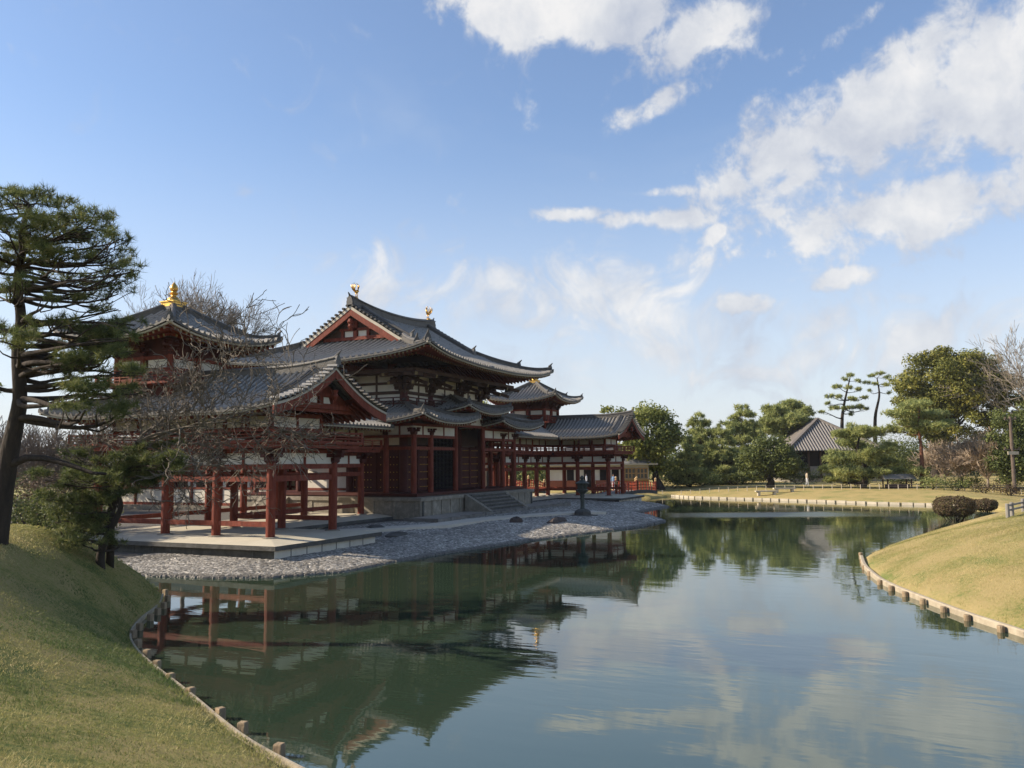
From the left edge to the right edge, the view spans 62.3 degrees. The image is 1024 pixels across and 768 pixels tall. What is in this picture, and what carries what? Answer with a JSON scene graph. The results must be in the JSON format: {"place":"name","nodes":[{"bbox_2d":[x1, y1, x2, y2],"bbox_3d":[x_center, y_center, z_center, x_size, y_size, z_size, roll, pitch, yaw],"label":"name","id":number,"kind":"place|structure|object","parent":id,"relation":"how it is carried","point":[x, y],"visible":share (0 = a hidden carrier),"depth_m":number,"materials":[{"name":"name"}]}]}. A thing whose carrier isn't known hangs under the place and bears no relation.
{"place":"outdoors","nodes":[
{"label":"outdoors","id":0,"kind":"place"},
{"bbox_2d":[340,511,605,531],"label":"path","id":1,"kind":"structure","parent":0,"point":[451,524],"depth_m":45.13,"materials":[{"name":"stone"}]},
{"bbox_2d":[0,467,1023,767],"bbox_3d":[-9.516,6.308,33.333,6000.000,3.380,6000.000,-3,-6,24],"label":"ground","id":2,"kind":"structure","parent":0,"point":[988,605],"depth_m":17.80,"materials":[{"name":"plant"}]},
{"bbox_2d":[11,495,24,523],"bbox_3d":[-22.496,5.791,35.706,4.979,3.170,1.719,-3,-6,24],"label":"shrub","id":3,"kind":"object","parent":2,"relation":"on","point":[16,510],"visible":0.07,"depth_m":35.22,"materials":[{"name":"green plant"}]},
{"bbox_2d":[0,414,65,486],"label":"bare tree","id":4,"kind":"object","parent":2,"relation":"on","point":[25,449],"visible":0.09,"depth_m":60.15,"materials":[{"name":"brown plant"}]},
{"bbox_2d":[11,487,59,527],"bbox_3d":[-13.617,3.737,24.180,2.334,1.570,1.136,-3,-6,24],"label":"shrub","id":5,"kind":"object","parent":2,"relation":"on","point":[30,515],"visible":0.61,"depth_m":24.10,"materials":[{"name":"green plant"}]},
{"bbox_2d":[11,482,59,525],"bbox_3d":[-22.052,5.972,37.947,4.234,3.102,2.542,1,-6,-20],"label":"shrub","id":6,"kind":"object","parent":2,"relation":"on","point":[16,501],"visible":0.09,"depth_m":38.11,"materials":[{"name":"green plant"}]},
{"bbox_2d":[0,417,96,491],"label":"bare tree","id":7,"kind":"object","parent":2,"relation":"on","point":[34,449],"visible":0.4,"depth_m":57.77,"materials":[{"name":"brown plant"}]},
{"bbox_2d":[11,464,92,518],"bbox_3d":[-27.514,6.677,50.535,5.652,3.934,3.590,-3,-6,24],"label":"shrub","id":8,"kind":"object","parent":2,"relation":"on","point":[25,495],"visible":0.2,"depth_m":49.99,"materials":[{"name":"green plant"}]},
{"bbox_2d":[19,495,102,535],"bbox_3d":[-19.169,5.942,35.958,3.343,2.727,2.395,-3,-6,24],"label":"shrub","id":9,"kind":"object","parent":2,"relation":"on","point":[55,520],"visible":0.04,"depth_m":35.92,"materials":[{"name":"green plant"}]},
{"bbox_2d":[21,427,111,489],"bbox_3d":[-32.683,5.861,63.875,9.050,7.559,7.526,-1,-5,4],"label":"bare tree","id":10,"kind":"object","parent":2,"relation":"on","point":[76,443],"visible":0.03,"depth_m":63.57,"materials":[{"name":"brown plant"}]},
{"bbox_2d":[38,486,110,545],"bbox_3d":[-11.287,3.453,21.896,2.215,1.594,0.971,-3,-6,24],"label":"shrub","id":11,"kind":"object","parent":2,"relation":"on","point":[62,519],"visible":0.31,"depth_m":21.85,"materials":[{"name":"green plant"}]},
{"bbox_2d":[0,182,151,544],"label":"pine tree","id":12,"kind":"object","parent":2,"relation":"on","point":[23,330],"visible":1,"depth_m":18.10,"materials":[{"name":"green plant"}]},
{"bbox_2d":[82,500,123,532],"bbox_3d":[-19.726,6.356,39.820,3.407,2.430,1.541,-3,-6,24],"label":"shrub","id":13,"kind":"object","parent":2,"relation":"on","point":[120,524],"visible":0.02,"depth_m":39.71,"materials":[{"name":"green plant"}]},
{"bbox_2d":[21,436,190,568],"bbox_3d":[-10.174,3.071,21.596,4.477,3.724,2.480,-1,-5,10],"label":"pine tree","id":14,"kind":"object","parent":2,"relation":"on","point":[119,473],"visible":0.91,"depth_m":21.43,"materials":[{"name":"green plant"}]},
{"bbox_2d":[147,613,153,620],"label":"wooden pile","id":15,"kind":"object","parent":2,"relation":"on","point":[150,616],"visible":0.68,"depth_m":20.85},
{"bbox_2d":[154,608,160,614],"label":"wooden pile","id":16,"kind":"object","parent":2,"relation":"on","point":[157,611],"visible":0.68,"depth_m":21.66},
{"bbox_2d":[160,602,166,608],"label":"wooden pile","id":17,"kind":"object","parent":2,"relation":"on","point":[163,605],"visible":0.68,"depth_m":22.59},
{"bbox_2d":[162,589,167,595],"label":"wooden pile","id":18,"kind":"object","parent":2,"relation":"on","point":[165,591],"visible":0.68,"depth_m":24.96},
{"bbox_2d":[164,595,170,601],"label":"wooden pile","id":19,"kind":"object","parent":2,"relation":"on","point":[167,598],"visible":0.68,"depth_m":23.80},
{"bbox_2d":[185,686,195,696],"bbox_3d":[-5.277,5.416,13.883,0.116,0.870,0.116,-4,-6,31],"label":"wooden pile","id":20,"kind":"object","parent":2,"relation":"on","point":[192,689],"visible":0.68,"depth_m":13.90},
{"bbox_2d":[86,436,295,509],"bbox_3d":[-24.656,7.059,66.059,21.400,6.393,6.800,-3,-6,24],"label":"tail corridor","id":21,"kind":"object","parent":2,"relation":"on","point":[130,502],"visible":0.02,"depth_m":63.76,"materials":[{"name":"paint"}]},
{"bbox_2d":[92,474,265,486],"bbox_3d":[-24.334,7.453,65.877,18.870,0.970,4.300,-3,-6,24],"label":"lattice window","id":22,"kind":"structure","parent":21,"relation":"in","point":[262,483],"depth_m":63.57,"materials":[{"name":"green wood"}]},
{"bbox_2d":[115,271,280,440],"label":"bare tree","id":23,"kind":"object","parent":2,"relation":"on","point":[201,306],"visible":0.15,"depth_m":66.68,"materials":[{"name":"brown plant"}]},
{"bbox_2d":[54,282,367,567],"bbox_3d":[-8.387,1.354,22.950,7.826,7.263,7.508,-3,-6,24],"label":"bare tree","id":24,"kind":"object","parent":2,"relation":"on","point":[160,434],"visible":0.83,"depth_m":22.58,"materials":[{"name":"brown plant"}]},
{"bbox_2d":[38,282,394,559],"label":"temple wing","id":25,"kind":"structure","parent":2,"relation":"on","point":[346,403],"depth_m":36.32,"materials":[{"name":"wood"}]},
{"bbox_2d":[129,593,304,767],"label":"bank edging","id":26,"kind":"object","parent":2,"relation":"on","point":[220,718],"visible":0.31,"depth_m":12.25,"materials":[{"name":"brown wood"}]},
{"bbox_2d":[366,525,383,527],"bbox_3d":[-6.802,7.263,42.338,1.186,0.484,1.458,-3,-6,24],"label":"rock","id":27,"kind":"object","parent":2,"relation":"on","point":[375,526],"visible":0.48,"depth_m":41.99,"materials":[{"name":"stone"}]},
{"bbox_2d":[221,292,553,519],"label":"hall","id":28,"kind":"structure","parent":2,"relation":"on","point":[429,384],"depth_m":54.13,"materials":[{"name":"tile"}]},
{"bbox_2d":[351,283,359,298],"bbox_3d":[-10.189,-6.095,55.475,0.571,1.041,0.752,-3,-6,24],"label":"phoenix statue","id":29,"kind":"object","parent":28,"relation":"on","point":[354,290],"visible":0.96,"depth_m":55.28,"materials":[{"name":"gold metal"}]},
{"bbox_2d":[353,445,398,491],"bbox_3d":[-8.508,5.300,53.105,3.373,2.840,0.165,-3,-6,24],"label":"door","id":30,"kind":"structure","parent":28,"relation":"in","point":[373,466],"depth_m":53.01,"materials":[{"name":"red wood"}]},
{"bbox_2d":[408,445,427,490],"bbox_3d":[-6.006,5.337,53.746,0.162,2.840,2.639,-3,-6,24],"label":"door","id":31,"kind":"structure","parent":28,"relation":"in","point":[422,455],"depth_m":54.10,"materials":[{"name":"red wood"}]},
{"bbox_2d":[425,306,432,319],"bbox_3d":[-6.328,-5.343,63.915,0.571,1.040,0.752,-3,-6,24],"label":"phoenix statue","id":32,"kind":"object","parent":28,"relation":"on","point":[428,312],"visible":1,"depth_m":63.85,"materials":[{"name":"gold metal"}]},
{"bbox_2d":[462,447,477,487],"bbox_3d":[-3.049,5.912,60.209,0.162,2.840,2.639,-3,-6,24],"label":"door","id":33,"kind":"structure","parent":28,"relation":"in","point":[469,455],"depth_m":60.24,"materials":[{"name":"red wood"}]},
{"bbox_2d":[483,400,490,485],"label":"wall","id":34,"kind":"structure","parent":28,"relation":"attached to","point":[486,477],"depth_m":91.45,"materials":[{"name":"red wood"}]},
{"bbox_2d":[118,499,669,578],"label":"pebbles","id":35,"kind":"object","parent":2,"relation":"on","point":[418,544],"visible":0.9,"depth_m":37.45,"materials":[{"name":"gravel"}]},
{"bbox_2d":[385,531,407,537],"bbox_3d":[-5.522,7.250,40.194,0.996,0.483,1.930,-3,-6,24],"label":"rock","id":36,"kind":"object","parent":2,"relation":"on","point":[395,534],"visible":0.52,"depth_m":39.80,"materials":[{"name":"stone"}]},
{"bbox_2d":[404,502,570,522],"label":"stone kerb","id":37,"kind":"structure","parent":2,"relation":"on","point":[453,518],"depth_m":49.75,"materials":[{"name":"stone"}]},
{"bbox_2d":[415,502,564,518],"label":"gravel terrace","id":38,"kind":"structure","parent":2,"relation":"on","point":[470,513],"depth_m":50.65,"materials":[{"name":"gravel"}]},
{"bbox_2d":[15,437,1001,491],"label":"wood","id":39,"kind":"object","parent":2,"relation":"on","point":[542,474],"visible":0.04,"depth_m":134.27,"materials":[{"name":"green plant"}]},
{"bbox_2d":[509,516,522,522],"bbox_3d":[0.286,7.819,47.125,0.787,0.924,0.819,-3,-6,24],"label":"rock","id":40,"kind":"object","parent":2,"relation":"on","point":[516,519],"visible":0.45,"depth_m":46.92,"materials":[{"name":"stone"}]},
{"bbox_2d":[508,475,545,492],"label":"arched bridge","id":41,"kind":"structure","parent":2,"relation":"on","point":[529,482],"depth_m":88.03,"materials":[{"name":"wood"}]},
{"bbox_2d":[547,517,566,523],"bbox_3d":[2.531,7.930,48.050,0.872,0.748,2.842,-3,-6,24],"label":"rock","id":42,"kind":"object","parent":2,"relation":"on","point":[554,520],"visible":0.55,"depth_m":47.67,"materials":[{"name":"stone"}]},
{"bbox_2d":[485,378,645,501],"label":"temple wing","id":43,"kind":"structure","parent":2,"relation":"on","point":[536,399],"depth_m":73.99,"materials":[{"name":"wood"}]},
{"bbox_2d":[570,476,597,515],"bbox_3d":[4.384,7.109,52.768,1.755,2.820,1.755,-3,-6,24],"label":"garden lantern","id":44,"kind":"object","parent":2,"relation":"on","point":[582,489],"visible":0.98,"depth_m":52.59,"materials":[{"name":"stone"}]},
{"bbox_2d":[542,444,657,489],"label":"ticket house","id":45,"kind":"structure","parent":2,"relation":"on","point":[634,468],"depth_m":96.08,"materials":[{"name":"white paint"}]},
{"bbox_2d":[567,470,573,480],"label":"doorway","id":46,"kind":"structure","parent":45,"relation":"in","point":[570,473],"depth_m":96.05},
{"bbox_2d":[584,470,590,486],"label":"doorway","id":47,"kind":"structure","parent":45,"relation":"in","point":[588,472],"depth_m":96.05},
{"bbox_2d":[600,470,605,479],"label":"doorway","id":48,"kind":"structure","parent":45,"relation":"in","point":[602,472],"depth_m":96.06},
{"bbox_2d":[612,469,618,483],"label":"doorway","id":49,"kind":"structure","parent":45,"relation":"in","point":[616,472],"depth_m":96.08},
{"bbox_2d":[624,468,635,478],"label":"window","id":50,"kind":"structure","parent":45,"relation":"in","point":[630,473],"depth_m":96.10,"materials":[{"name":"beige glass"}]},
{"bbox_2d":[636,468,647,478],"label":"window","id":51,"kind":"structure","parent":45,"relation":"in","point":[642,473],"depth_m":96.10,"materials":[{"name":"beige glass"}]},
{"bbox_2d":[595,476,657,493],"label":"arched bridge","id":52,"kind":"structure","parent":2,"relation":"on","point":[633,487],"depth_m":81.95,"materials":[{"name":"wood"}]},
{"bbox_2d":[599,399,688,489],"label":"camphor tree","id":53,"kind":"object","parent":2,"relation":"on","point":[667,435],"visible":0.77,"depth_m":95.02,"materials":[{"name":"green plant"}]},
{"bbox_2d":[660,473,685,488],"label":"shrub","id":54,"kind":"object","parent":2,"relation":"on","point":[675,481],"visible":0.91,"depth_m":97.54,"materials":[{"name":"green plant"}]},
{"bbox_2d":[665,435,711,486],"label":"garden pine","id":55,"kind":"object","parent":2,"relation":"on","point":[693,471],"visible":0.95,"depth_m":97.90,"materials":[{"name":"green plant"}]},
{"bbox_2d":[665,411,727,484],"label":"garden pine","id":56,"kind":"object","parent":2,"relation":"on","point":[701,433],"visible":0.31,"depth_m":104.92,"materials":[{"name":"green plant"}]},
{"bbox_2d":[686,471,723,485],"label":"shrub","id":57,"kind":"object","parent":2,"relation":"on","point":[713,478],"visible":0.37,"depth_m":99.86,"materials":[{"name":"green plant"}]},
{"bbox_2d":[703,419,749,484],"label":"garden pine","id":58,"kind":"object","parent":2,"relation":"on","point":[726,456],"visible":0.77,"depth_m":103.08,"materials":[{"name":"green plant"}]},
{"bbox_2d":[714,470,752,484],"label":"shrub","id":59,"kind":"object","parent":2,"relation":"on","point":[740,479],"visible":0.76,"depth_m":101.87,"materials":[{"name":"green plant"}]},
{"bbox_2d":[723,403,765,483],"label":"garden pine","id":60,"kind":"object","parent":2,"relation":"on","point":[748,431],"visible":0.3,"depth_m":108.75,"materials":[{"name":"green plant"}]},
{"bbox_2d":[755,490,777,495],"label":"stone bench","id":61,"kind":"object","parent":2,"relation":"on","point":[772,491],"visible":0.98,"depth_m":83.68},
{"bbox_2d":[733,433,809,487],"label":"round tree","id":62,"kind":"object","parent":2,"relation":"on","point":[757,465],"visible":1,"depth_m":90.40,"materials":[{"name":"green plant"}]},
{"bbox_2d":[773,488,795,492],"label":"stone bench","id":63,"kind":"object","parent":2,"relation":"on","point":[791,489],"visible":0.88,"depth_m":84.67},
{"bbox_2d":[756,398,818,438],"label":"black pine","id":64,"kind":"object","parent":2,"relation":"on","point":[784,417],"visible":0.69,"depth_m":122.37,"materials":[{"name":"green plant"}]},
{"bbox_2d":[778,470,822,483],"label":"hedge","id":65,"kind":"object","parent":2,"relation":"on","point":[800,476],"visible":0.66,"depth_m":104.02,"materials":[{"name":"green plant"}]},
{"bbox_2d":[765,418,881,481],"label":"hall","id":66,"kind":"structure","parent":2,"relation":"on","point":[811,441],"depth_m":115.23,"materials":[{"name":"tile"}]},
{"bbox_2d":[662,484,1021,496],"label":"fence","id":67,"kind":"object","parent":2,"relation":"on","point":[826,484],"visible":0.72,"depth_m":85.93,"materials":[{"name":"wood"}]},
{"bbox_2d":[817,372,868,428],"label":"black pine","id":68,"kind":"object","parent":2,"relation":"on","point":[858,406],"visible":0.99,"depth_m":125.72,"materials":[{"name":"green plant"}]},
{"bbox_2d":[816,422,908,487],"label":"spreading pine","id":69,"kind":"object","parent":2,"relation":"on","point":[865,453],"visible":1,"depth_m":86.84,"materials":[{"name":"green plant"}]},
{"bbox_2d":[862,370,895,465],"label":"black pine","id":70,"kind":"object","parent":2,"relation":"on","point":[885,377],"visible":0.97,"depth_m":125.85,"materials":[{"name":"green plant"}]},
{"bbox_2d":[837,433,939,484],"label":"pine","id":71,"kind":"object","parent":2,"relation":"on","point":[907,463],"visible":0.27,"depth_m":97.73,"materials":[{"name":"green plant"}]},
{"bbox_2d":[878,474,916,488],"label":"roofed shelter","id":72,"kind":"object","parent":2,"relation":"on","point":[900,476],"visible":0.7,"depth_m":85.56,"materials":[{"name":"wood"}]},
{"bbox_2d":[884,479,913,483],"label":"shrub","id":73,"kind":"object","parent":2,"relation":"on","point":[903,480],"visible":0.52,"depth_m":89.92,"materials":[{"name":"green plant"}]},
{"bbox_2d":[902,502,913,504],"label":"edging stone","id":74,"kind":"object","parent":2,"relation":"on","point":[906,503],"visible":0.64,"depth_m":70.83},
{"bbox_2d":[880,397,958,487],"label":"red pine","id":75,"kind":"object","parent":2,"relation":"on","point":[917,424],"visible":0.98,"depth_m":85.35,"materials":[{"name":"green plant"}]},
{"bbox_2d":[919,474,947,488],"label":"shrub","id":76,"kind":"object","parent":2,"relation":"on","point":[932,480],"visible":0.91,"depth_m":81.75,"materials":[{"name":"green plant"}]},
{"bbox_2d":[906,436,962,485],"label":"bare tree","id":77,"kind":"object","parent":2,"relation":"on","point":[928,455],"visible":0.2,"depth_m":91.94,"materials":[{"name":"brown plant"}]},
{"bbox_2d":[859,555,1023,637],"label":"bank edging","id":78,"kind":"object","parent":2,"relation":"on","point":[1011,629],"visible":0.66,"depth_m":21.02,"materials":[{"name":"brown wood"}]},
{"bbox_2d":[936,476,972,490],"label":"hedge","id":79,"kind":"object","parent":2,"relation":"on","point":[963,485],"visible":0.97,"depth_m":79.98,"materials":[{"name":"green plant"}]},
{"bbox_2d":[931,495,977,520],"bbox_3d":[27.192,7.665,52.110,2.560,1.743,3.130,-3,-6,24],"label":"clipped bush","id":80,"kind":"object","parent":2,"relation":"on","point":[963,507],"visible":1,"depth_m":51.20,"materials":[{"name":"brown plant"}]},
{"bbox_2d":[889,345,1023,480],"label":"evergreen oak","id":81,"kind":"object","parent":2,"relation":"on","point":[941,361],"visible":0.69,"depth_m":110.02,"materials":[{"name":"green plant"}]},
{"bbox_2d":[931,435,988,486],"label":"bare tree","id":82,"kind":"object","parent":2,"relation":"on","point":[946,454],"visible":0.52,"depth_m":85.87,"materials":[{"name":"brown plant"}]},
{"bbox_2d":[950,474,983,487],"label":"shrub","id":83,"kind":"object","parent":2,"relation":"on","point":[977,481],"visible":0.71,"depth_m":85.73,"materials":[{"name":"green plant"}]},
{"bbox_2d":[947,426,1005,486],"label":"bare tree","id":84,"kind":"object","parent":2,"relation":"on","point":[979,451],"visible":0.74,"depth_m":83.84,"materials":[{"name":"brown plant"}]},
{"bbox_2d":[938,320,1023,413],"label":"bare tree","id":85,"kind":"object","parent":2,"relation":"on","point":[1008,374],"visible":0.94,"depth_m":106.14,"materials":[{"name":"brown plant"}]},
{"bbox_2d":[970,481,1001,493],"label":"hedge","id":86,"kind":"object","parent":2,"relation":"on","point":[985,485],"visible":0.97,"depth_m":77.83,"materials":[{"name":"green plant"}]},
{"bbox_2d":[975,498,998,511],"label":"clipped bush","id":87,"kind":"object","parent":2,"relation":"on","point":[987,504],"visible":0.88,"depth_m":60.04,"materials":[{"name":"brown plant"}]},
{"bbox_2d":[980,407,1023,489],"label":"conifer","id":88,"kind":"object","parent":2,"relation":"on","point":[1001,461],"visible":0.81,"depth_m":81.24,"materials":[{"name":"green plant"}]},
{"bbox_2d":[995,483,1023,495],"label":"hedge","id":89,"kind":"object","parent":2,"relation":"on","point":[1012,489],"visible":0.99,"depth_m":76.87,"materials":[{"name":"green plant"}]},
{"bbox_2d":[1004,416,1019,493],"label":"utility pole","id":90,"kind":"object","parent":2,"relation":"on","point":[1012,452],"visible":0.92,"depth_m":79.12,"materials":[{"name":"wood"}]},
{"bbox_2d":[1005,499,1023,517],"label":"wooden fence","id":91,"kind":"object","parent":2,"relation":"on","point":[1009,509],"visible":0.82,"depth_m":33.15,"materials":[{"name":"wood"}]},
{"bbox_2d":[1010,397,1023,441],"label":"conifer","id":92,"kind":"object","parent":2,"relation":"on","point":[1021,411],"visible":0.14,"depth_m":84.73,"materials":[{"name":"green plant"}]},
{"bbox_2d":[0,0,1023,457],"label":"sky","id":93,"kind":"structure","parent":0,"point":[688,207],"materials":[{"name":"blue"}]},
{"bbox_2d":[16,497,1023,767],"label":"water","id":94,"kind":"structure","parent":0,"point":[712,633],"depth_m":16.77,"materials":[{"name":"liquid"}]},
{"bbox_2d":[130,629,136,637],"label":"wooden pile","id":95,"kind":"object","parent":94,"relation":"in","point":[134,633],"visible":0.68,"depth_m":18.82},
{"bbox_2d":[134,639,141,648],"bbox_3d":[-7.844,5.799,17.747,0.117,0.870,0.117,-3,-6,24],"label":"wooden pile","id":96,"kind":"object","parent":94,"relation":"in","point":[138,643],"visible":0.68,"depth_m":17.74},
{"bbox_2d":[136,622,143,630],"bbox_3d":[-8.644,5.984,19.646,0.116,0.870,0.116,-3,-6,21],"label":"wooden pile","id":97,"kind":"object","parent":94,"relation":"in","point":[139,626],"visible":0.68,"depth_m":19.63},
{"bbox_2d":[143,649,151,658],"bbox_3d":[-7.241,5.704,16.783,0.116,0.870,0.116,-2,-6,20],"label":"wooden pile","id":98,"kind":"object","parent":94,"relation":"in","point":[147,653],"visible":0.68,"depth_m":16.78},
{"bbox_2d":[152,660,161,667],"bbox_3d":[-6.650,5.611,15.838,0.116,0.870,0.116,-2,-5,14],"label":"wooden pile","id":99,"kind":"object","parent":94,"relation":"in","point":[157,662],"visible":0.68,"depth_m":15.83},
{"bbox_2d":[166,672,175,678],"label":"wooden pile","id":100,"kind":"object","parent":94,"relation":"in","point":[172,674],"visible":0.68,"depth_m":14.86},
{"bbox_2d":[215,706,225,718],"bbox_3d":[-4.380,5.298,12.702,0.116,0.870,0.116,-5,-7,38],"label":"wooden pile","id":101,"kind":"object","parent":94,"relation":"in","point":[220,710],"visible":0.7,"depth_m":12.71,"materials":[{"name":"wood"}]},
{"bbox_2d":[237,720,248,734],"bbox_3d":[-3.816,5.226,11.984,0.116,0.870,0.116,-2,-5,14],"label":"wooden pile","id":102,"kind":"object","parent":94,"relation":"in","point":[242,726],"visible":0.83,"depth_m":11.98,"materials":[{"name":"wood"}]},
{"bbox_2d":[273,742,285,756],"bbox_3d":[-3.038,5.130,11.037,0.116,0.870,0.116,-2,-6,18],"label":"wooden pile","id":103,"kind":"object","parent":94,"relation":"in","point":[279,748],"visible":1,"depth_m":11.03,"materials":[{"name":"wood"}]},
{"bbox_2d":[888,585,893,590],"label":"wooden pile","id":104,"kind":"object","parent":94,"relation":"in","point":[890,587],"visible":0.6,"depth_m":24.57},
{"bbox_2d":[902,591,907,596],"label":"wooden pile","id":105,"kind":"object","parent":94,"relation":"in","point":[904,593],"visible":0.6,"depth_m":23.47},
{"bbox_2d":[919,598,925,604],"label":"wooden pile","id":106,"kind":"object","parent":94,"relation":"in","point":[922,601],"visible":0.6,"depth_m":22.23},
{"bbox_2d":[940,606,946,612],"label":"wooden pile","id":107,"kind":"object","parent":94,"relation":"in","point":[943,609],"visible":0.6,"depth_m":21.03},
{"bbox_2d":[963,614,970,620],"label":"wooden pile","id":108,"kind":"object","parent":94,"relation":"in","point":[967,617],"visible":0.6,"depth_m":19.89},
{"bbox_2d":[997,625,1004,632],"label":"wooden pile","id":109,"kind":"object","parent":94,"relation":"in","point":[1000,628],"visible":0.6,"depth_m":18.54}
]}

